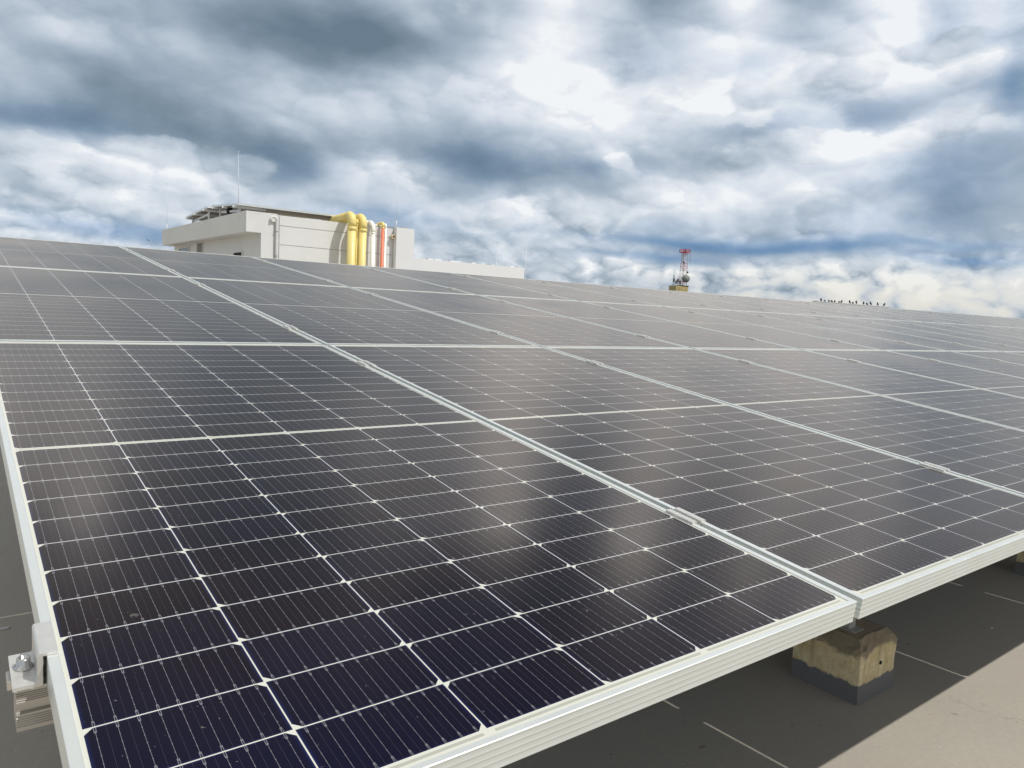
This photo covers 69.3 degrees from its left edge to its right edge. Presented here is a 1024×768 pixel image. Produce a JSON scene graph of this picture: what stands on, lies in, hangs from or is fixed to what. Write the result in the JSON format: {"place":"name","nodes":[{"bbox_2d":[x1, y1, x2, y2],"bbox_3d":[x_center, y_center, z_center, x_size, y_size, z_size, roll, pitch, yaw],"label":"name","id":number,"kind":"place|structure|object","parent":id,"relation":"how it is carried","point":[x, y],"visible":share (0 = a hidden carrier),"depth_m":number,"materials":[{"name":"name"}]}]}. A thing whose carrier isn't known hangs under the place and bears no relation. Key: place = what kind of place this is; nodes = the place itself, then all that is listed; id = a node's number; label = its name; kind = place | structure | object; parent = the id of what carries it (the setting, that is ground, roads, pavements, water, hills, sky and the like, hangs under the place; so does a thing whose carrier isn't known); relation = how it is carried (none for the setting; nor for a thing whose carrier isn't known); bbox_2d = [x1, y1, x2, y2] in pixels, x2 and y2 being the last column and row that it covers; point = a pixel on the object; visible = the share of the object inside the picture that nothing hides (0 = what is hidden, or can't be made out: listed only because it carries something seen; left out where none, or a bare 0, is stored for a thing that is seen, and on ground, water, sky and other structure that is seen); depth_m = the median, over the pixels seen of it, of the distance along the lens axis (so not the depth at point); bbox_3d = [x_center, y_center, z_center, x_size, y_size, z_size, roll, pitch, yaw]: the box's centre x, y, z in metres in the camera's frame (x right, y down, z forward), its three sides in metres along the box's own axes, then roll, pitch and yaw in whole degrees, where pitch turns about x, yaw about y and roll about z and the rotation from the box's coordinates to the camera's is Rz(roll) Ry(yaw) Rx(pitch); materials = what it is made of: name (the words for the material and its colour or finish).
{"place":"outdoors","nodes":[
{"label":"outdoors","id":0,"kind":"place"},
{"bbox_2d":[413,258,524,278],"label":"wall","id":1,"kind":"structure","parent":0,"point":[438,265],"depth_m":21.00,"materials":[{"name":"white"}]},
{"bbox_2d":[0,446,1023,767],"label":"roof deck","id":2,"kind":"structure","parent":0,"point":[952,696],"depth_m":2.41,"materials":[{"name":"grey concrete"}]},
{"bbox_2d":[162,210,414,269],"bbox_3d":[-6.956,-2.908,21.741,4.298,3.190,8.680,-2,7,-37],"label":"plant room","id":3,"kind":"object","parent":2,"relation":"on","point":[247,233],"visible":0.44,"depth_m":18.31,"materials":[{"name":"grey"}]},
{"bbox_2d":[179,246,189,251],"bbox_3d":[-10.115,-3.737,22.871,0.033,0.960,1.250,-2,7,-37],"label":"window","id":4,"kind":"structure","parent":3,"relation":"in","point":[187,249],"depth_m":22.73,"materials":[{"name":"grey glass"}]},
{"bbox_2d":[196,242,203,252],"bbox_3d":[-9.066,-2.783,21.519,0.033,2.640,0.660,-2,7,-37],"label":"door","id":5,"kind":"structure","parent":3,"relation":"in","point":[199,246],"depth_m":21.37,"materials":[{"name":"grey metal"}]},
{"bbox_2d":[185,206,236,222],"bbox_3d":[-7.776,-4.530,21.213,2.540,0.640,2.292,-2,7,-37],"label":"roof array","id":6,"kind":"object","parent":3,"relation":"on","point":[206,213],"visible":0.27,"depth_m":20.55,"materials":[{"name":"metal"}]},
{"bbox_2d":[226,207,233,213],"bbox_3d":[-7.023,-4.145,18.472,0.160,0.505,0.170,-2,7,-37],"label":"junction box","id":7,"kind":"object","parent":3,"relation":"on","point":[228,210],"visible":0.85,"depth_m":18.40,"materials":[{"name":"black"}]},
{"bbox_2d":[238,151,238,211],"bbox_3d":[-6.489,-4.749,17.593,0.053,1.535,0.040,-2,7,-37],"label":"lightning rod","id":8,"kind":"object","parent":3,"relation":"on","point":[238,180],"visible":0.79,"depth_m":17.58,"materials":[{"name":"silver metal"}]},
{"bbox_2d":[212,203,334,220],"bbox_3d":[-6.166,-4.230,19.094,2.540,0.630,2.253,-2,7,-37],"label":"roof array","id":9,"kind":"object","parent":3,"relation":"on","point":[286,212],"visible":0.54,"depth_m":18.36,"materials":[{"name":"metal"}]},
{"bbox_2d":[270,216,277,258],"bbox_3d":[-5.642,-2.382,17.508,0.186,3.131,0.056,-2,7,-37],"label":"conduit","id":10,"kind":"object","parent":3,"relation":"attached to","point":[273,218],"visible":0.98,"depth_m":17.40,"materials":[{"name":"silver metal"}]},
{"bbox_2d":[324,211,356,264],"bbox_3d":[-4.486,-2.619,18.921,0.235,3.430,1.888,-2,7,-37],"label":"ventilation duct","id":11,"kind":"object","parent":3,"relation":"attached to","point":[349,217],"visible":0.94,"depth_m":18.10,"materials":[{"name":"yellow metal"}]},
{"bbox_2d":[376,222,384,266],"bbox_3d":[-3.557,-2.549,19.332,0.099,3.297,0.664,-2,7,-37],"label":"vent pipe","id":12,"kind":"object","parent":3,"relation":"attached to","point":[382,241],"visible":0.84,"depth_m":18.97,"materials":[{"name":"metal"}]},
{"bbox_2d":[383,223,386,266],"bbox_3d":[-3.495,-2.536,19.399,0.083,3.264,0.635,-2,7,-37],"label":"vent pipe","id":13,"kind":"object","parent":3,"relation":"attached to","point":[385,237],"visible":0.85,"depth_m":19.04,"materials":[{"name":"white plastic"}]},
{"bbox_2d":[341,219,358,264],"bbox_3d":[-4.165,-2.507,18.787,0.097,3.264,1.001,-2,7,-37],"label":"drain pipe","id":14,"kind":"object","parent":2,"relation":"on","point":[357,241],"visible":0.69,"depth_m":18.30,"materials":[{"name":"yellow metal"}]},
{"bbox_2d":[355,213,366,265],"bbox_3d":[-4.183,-2.602,19.001,0.226,3.410,1.626,-2,7,-37],"label":"drain pipe","id":15,"kind":"object","parent":2,"relation":"on","point":[360,217],"visible":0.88,"depth_m":18.27,"materials":[{"name":"yellow metal"}]},
{"bbox_2d":[367,220,374,266],"bbox_3d":[-3.957,-2.554,19.156,1.058,3.302,0.182,6,7,32],"label":"vent pipe","id":16,"kind":"object","parent":2,"relation":"on","point":[372,248],"visible":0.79,"depth_m":18.74,"materials":[{"name":"white plastic"}]},
{"bbox_2d":[790,618,897,705],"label":"concrete block","id":17,"kind":"structure","parent":2,"relation":"on","point":[856,669],"depth_m":2.52,"materials":[{"name":"beige concrete"}]},
{"bbox_2d":[14,669,53,731],"bbox_3d":[9.590,0.053,8.437,25.375,0.050,0.040,-2,14,-37],"label":"mounting rail","id":18,"kind":"object","parent":17,"relation":"on","point":[32,708],"visible":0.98,"depth_m":0.78,"materials":[{"name":"metal"}]},
{"bbox_2d":[6,621,57,692],"bbox_3d":[-0.517,0.297,0.796,0.044,0.049,0.066,-2,14,-37],"label":"end clamp","id":19,"kind":"object","parent":18,"relation":"attached to","point":[25,672],"visible":1,"depth_m":0.79,"materials":[{"name":"metal"}]},
{"bbox_2d":[0,341,856,767],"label":"solar panel","id":20,"kind":"object","parent":18,"relation":"on","point":[280,557],"visible":1,"depth_m":1.06,"materials":[{"name":"glass"}]},
{"bbox_2d":[666,507,705,525],"bbox_3d":[0.333,0.260,1.425,0.039,0.019,0.066,-2,14,-37],"label":"clamp","id":21,"kind":"object","parent":20,"relation":"attached to","point":[685,515],"visible":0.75,"depth_m":1.42,"materials":[{"name":"metal"}]},
{"bbox_2d":[328,345,1023,618],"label":"solar panel","id":22,"kind":"object","parent":18,"relation":"on","point":[869,530],"visible":0.83,"depth_m":1.83,"materials":[{"name":"glass"}]},
{"bbox_2d":[545,347,1023,494],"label":"solar panel","id":23,"kind":"object","parent":18,"relation":"on","point":[989,453],"visible":0.73,"depth_m":2.77,"materials":[{"name":"glass"}]},
{"bbox_2d":[694,348,1023,430],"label":"solar panel","id":24,"kind":"object","parent":18,"relation":"on","point":[1006,410],"visible":0.73,"depth_m":3.67,"materials":[{"name":"glass"}]},
{"bbox_2d":[802,349,1023,397],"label":"solar panel","id":25,"kind":"object","parent":18,"relation":"on","point":[984,380],"visible":0.73,"depth_m":4.51,"materials":[{"name":"glass"}]},
{"bbox_2d":[919,462,949,471],"bbox_3d":[1.173,0.236,2.060,0.039,0.019,0.066,-2,14,-37],"label":"clamp","id":26,"kind":"object","parent":18,"relation":"attached to","point":[935,466],"visible":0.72,"depth_m":2.05,"materials":[{"name":"silver metal"}]},
{"bbox_2d":[885,350,1023,377],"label":"solar panel","id":27,"kind":"object","parent":18,"relation":"on","point":[990,365],"visible":0.76,"depth_m":5.30,"materials":[{"name":"glass"}]},
{"bbox_2d":[952,351,1023,364],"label":"solar panel","id":28,"kind":"object","parent":18,"relation":"on","point":[1010,357],"visible":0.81,"depth_m":6.06,"materials":[{"name":"glass"}]},
{"bbox_2d":[1002,351,1023,354],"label":"solar panel","id":29,"kind":"object","parent":18,"relation":"on","point":[1020,353],"visible":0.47,"depth_m":6.63,"materials":[{"name":"glass"}]},
{"bbox_2d":[839,617,863,633],"bbox_3d":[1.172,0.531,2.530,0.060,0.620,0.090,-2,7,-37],"label":"support leg","id":30,"kind":"object","parent":17,"relation":"on","point":[852,627],"visible":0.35,"depth_m":2.54,"materials":[{"name":"metal"}]},
{"bbox_2d":[1014,551,1023,575],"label":"concrete block","id":31,"kind":"structure","parent":2,"relation":"on","point":[1019,568],"depth_m":3.85,"materials":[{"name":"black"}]},
{"bbox_2d":[0,0,1023,318],"label":"sky","id":32,"kind":"structure","parent":0,"point":[868,151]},
{"bbox_2d":[669,285,688,291],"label":"distant building","id":33,"kind":"structure","parent":0,"point":[684,288],"depth_m":113.11,"materials":[{"name":"brown"}]},
{"bbox_2d":[673,269,681,285],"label":"antenna group","id":34,"kind":"object","parent":33,"relation":"on","point":[676,281],"visible":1,"depth_m":112.99,"materials":[{"name":"grey metal"}]},
{"bbox_2d":[678,249,690,284],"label":"radio tower","id":35,"kind":"structure","parent":33,"relation":"on","point":[685,278],"depth_m":113.57,"materials":[{"name":"red"}]},
{"bbox_2d":[812,301,889,307],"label":"parapet","id":36,"kind":"structure","parent":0,"point":[851,304],"depth_m":57.75,"materials":[{"name":"white concrete"}]},
{"bbox_3d":[8.342,-0.434,10.070,25.375,0.050,0.040,-2,14,-37],"label":"rail","id":37,"kind":"object","parent":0,"visible":0},
{"bbox_2d":[0,266,321,344],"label":"solar panel","id":38,"kind":"object","parent":37,"relation":"on","point":[46,305],"visible":0.73,"depth_m":2.97,"materials":[{"name":"glass"}]},
{"bbox_2d":[283,325,297,330],"bbox_3d":[-0.915,-0.228,3.058,0.039,0.019,0.066,-2,14,-37],"label":"clamp","id":39,"kind":"object","parent":37,"relation":"attached to","point":[291,327],"visible":0.57,"depth_m":3.05,"materials":[{"name":"silver metal"}]},
{"bbox_2d":[186,277,539,346],"bbox_3d":[-0.907,-0.388,3.915,1.038,0.038,2.094,-2,14,-37],"label":"solar panel","id":40,"kind":"object","parent":37,"relation":"on","point":[329,315],"visible":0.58,"depth_m":3.65,"materials":[{"name":"glass"}]},
{"bbox_2d":[351,287,687,347],"bbox_3d":[-0.066,-0.412,4.550,1.038,0.038,2.094,-2,14,-37],"label":"solar panel","id":41,"kind":"object","parent":37,"relation":"on","point":[535,327],"visible":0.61,"depth_m":4.32,"materials":[{"name":"glass"}]},
{"bbox_2d":[480,295,795,348],"bbox_3d":[0.774,-0.435,5.186,1.038,0.038,2.094,-2,14,-37],"label":"solar panel","id":42,"kind":"object","parent":37,"relation":"on","point":[685,335],"visible":0.65,"depth_m":4.99,"materials":[{"name":"glass"}]},
{"bbox_2d":[581,301,879,349],"bbox_3d":[1.615,-0.459,5.821,1.038,0.038,2.094,-2,14,-37],"label":"solar panel","id":43,"kind":"object","parent":37,"relation":"on","point":[773,335],"visible":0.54,"depth_m":5.65,"materials":[{"name":"glass"}]},
{"bbox_2d":[665,306,945,350],"bbox_3d":[2.456,-0.483,6.457,1.038,0.038,2.094,-2,14,-37],"label":"solar panel","id":44,"kind":"object","parent":37,"relation":"on","point":[847,337],"visible":0.59,"depth_m":6.31,"materials":[{"name":"glass"}]},
{"bbox_2d":[733,310,995,350],"bbox_3d":[3.297,-0.506,7.092,1.038,0.038,2.094,-2,14,-37],"label":"solar panel","id":45,"kind":"object","parent":37,"relation":"on","point":[920,341],"visible":0.61,"depth_m":6.96,"materials":[{"name":"glass"}]},
{"bbox_2d":[794,314,1023,351],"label":"solar panel","id":46,"kind":"object","parent":37,"relation":"on","point":[951,339],"visible":0.62,"depth_m":7.62,"materials":[{"name":"glass"}]},
{"bbox_2d":[845,317,1023,347],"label":"solar panel","id":47,"kind":"object","parent":37,"relation":"on","point":[957,334],"visible":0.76,"depth_m":8.43,"materials":[{"name":"glass"}]},
{"bbox_2d":[890,320,1023,342],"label":"solar panel","id":48,"kind":"object","parent":37,"relation":"on","point":[981,333],"visible":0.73,"depth_m":9.24,"materials":[{"name":"glass"}]},
{"bbox_2d":[927,322,1023,337],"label":"solar panel","id":49,"kind":"object","parent":37,"relation":"on","point":[988,330],"visible":0.58,"depth_m":10.05,"materials":[{"name":"glass"}]},
{"bbox_2d":[960,324,1023,334],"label":"solar panel","id":50,"kind":"object","parent":37,"relation":"on","point":[1003,329],"visible":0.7,"depth_m":10.82,"materials":[{"name":"glass"}]},
{"bbox_2d":[991,326,1023,331],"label":"solar panel","id":51,"kind":"object","parent":37,"relation":"on","point":[1017,329],"visible":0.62,"depth_m":11.53,"materials":[{"name":"glass"}]},
{"label":"rail","id":52,"kind":"object","parent":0,"visible":0},
{"bbox_2d":[0,237,181,276],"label":"solar panel","id":53,"kind":"object","parent":52,"relation":"on","point":[32,253],"visible":0.77,"depth_m":4.75,"materials":[{"name":"glass"}]},
{"bbox_2d":[121,246,346,286],"bbox_3d":[-2.155,-0.876,5.548,1.038,0.035,2.094,-2,14,-37],"label":"solar panel","id":54,"kind":"object","parent":52,"relation":"on","point":[184,264],"visible":0.64,"depth_m":5.36,"materials":[{"name":"glass"}]},
{"bbox_2d":[253,257,474,294],"bbox_3d":[-1.314,-0.900,6.183,1.038,0.035,2.094,-2,14,-37],"label":"solar panel","id":55,"kind":"object","parent":52,"relation":"on","point":[356,276],"visible":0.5,"depth_m":6.03,"materials":[{"name":"glass"}]},
{"bbox_2d":[360,265,576,300],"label":"solar panel","id":56,"kind":"object","parent":52,"relation":"on","point":[475,286],"visible":0.6,"depth_m":6.67,"materials":[{"name":"glass"}]},
{"bbox_2d":[453,273,659,305],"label":"solar panel","id":57,"kind":"object","parent":52,"relation":"on","point":[560,291],"visible":0.63,"depth_m":7.33,"materials":[{"name":"glass"}]},
{"bbox_2d":[530,279,727,309],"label":"solar panel","id":58,"kind":"object","parent":52,"relation":"on","point":[646,298],"visible":0.66,"depth_m":7.98,"materials":[{"name":"glass"}]},
{"bbox_2d":[595,284,788,313],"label":"solar panel","id":59,"kind":"object","parent":52,"relation":"on","point":[704,301],"visible":0.62,"depth_m":8.63,"materials":[{"name":"glass"}]},
{"bbox_2d":[655,289,838,316],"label":"solar panel","id":60,"kind":"object","parent":52,"relation":"on","point":[751,304],"visible":0.58,"depth_m":9.28,"materials":[{"name":"glass"}]},
{"bbox_2d":[705,293,883,319],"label":"solar panel","id":61,"kind":"object","parent":52,"relation":"on","point":[805,308],"visible":0.56,"depth_m":9.93,"materials":[{"name":"glass"}]},
{"bbox_2d":[753,297,920,321],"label":"solar panel","id":62,"kind":"object","parent":52,"relation":"on","point":[840,310],"visible":0.55,"depth_m":10.57,"materials":[{"name":"glass"}]},
{"bbox_2d":[792,300,953,323],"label":"solar panel","id":63,"kind":"object","parent":52,"relation":"on","point":[876,312],"visible":0.44,"depth_m":11.21,"materials":[{"name":"glass"}]},
{"bbox_2d":[829,303,984,325],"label":"solar panel","id":64,"kind":"object","parent":52,"relation":"on","point":[910,315],"visible":0.48,"depth_m":11.84,"materials":[{"name":"glass"}]},
{"bbox_2d":[857,305,1007,326],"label":"solar panel","id":65,"kind":"object","parent":52,"relation":"on","point":[942,317],"visible":0.56,"depth_m":12.48,"materials":[{"name":"glass"}]},
{"bbox_2d":[891,308,1023,327],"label":"solar panel","id":66,"kind":"object","parent":52,"relation":"on","point":[975,320],"visible":0.6,"depth_m":13.15,"materials":[{"name":"glass"}]},
{"bbox_2d":[917,310,1023,326],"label":"solar panel","id":67,"kind":"object","parent":52,"relation":"on","point":[975,318],"visible":0.57,"depth_m":13.95,"materials":[{"name":"glass"}]},
{"bbox_2d":[942,312,1023,324],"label":"solar panel","id":68,"kind":"object","parent":52,"relation":"on","point":[987,318],"visible":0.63,"depth_m":14.71,"materials":[{"name":"glass"}]},
{"bbox_2d":[966,314,1023,322],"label":"solar panel","id":69,"kind":"object","parent":52,"relation":"on","point":[997,318],"visible":0.41,"depth_m":15.55,"materials":[{"name":"glass"}]},
{"bbox_2d":[982,315,1023,321],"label":"solar panel","id":70,"kind":"object","parent":52,"relation":"on","point":[1006,318],"visible":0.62,"depth_m":16.31,"materials":[{"name":"glass"}]},
{"bbox_3d":[8.767,-0.268,9.514,25.375,0.050,0.040,-2,14,-37],"label":"rail","id":71,"kind":"object","parent":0,"visible":0},
{"bbox_2d":[357,361,375,367],"bbox_3d":[-0.493,-0.063,2.505,0.039,0.019,0.066,-2,14,-37],"label":"clamp","id":72,"kind":"object","parent":71,"relation":"attached to","point":[368,363],"visible":0.6,"depth_m":2.50,"materials":[{"name":"silver metal"}]},
{"bbox_2d":[586,360,603,364],"bbox_3d":[0.350,-0.086,3.137,0.039,0.019,0.066,-2,14,-37],"label":"clamp","id":73,"kind":"object","parent":71,"relation":"attached to","point":[595,362],"visible":0.56,"depth_m":3.13,"materials":[{"name":"silver metal"}]}
]}

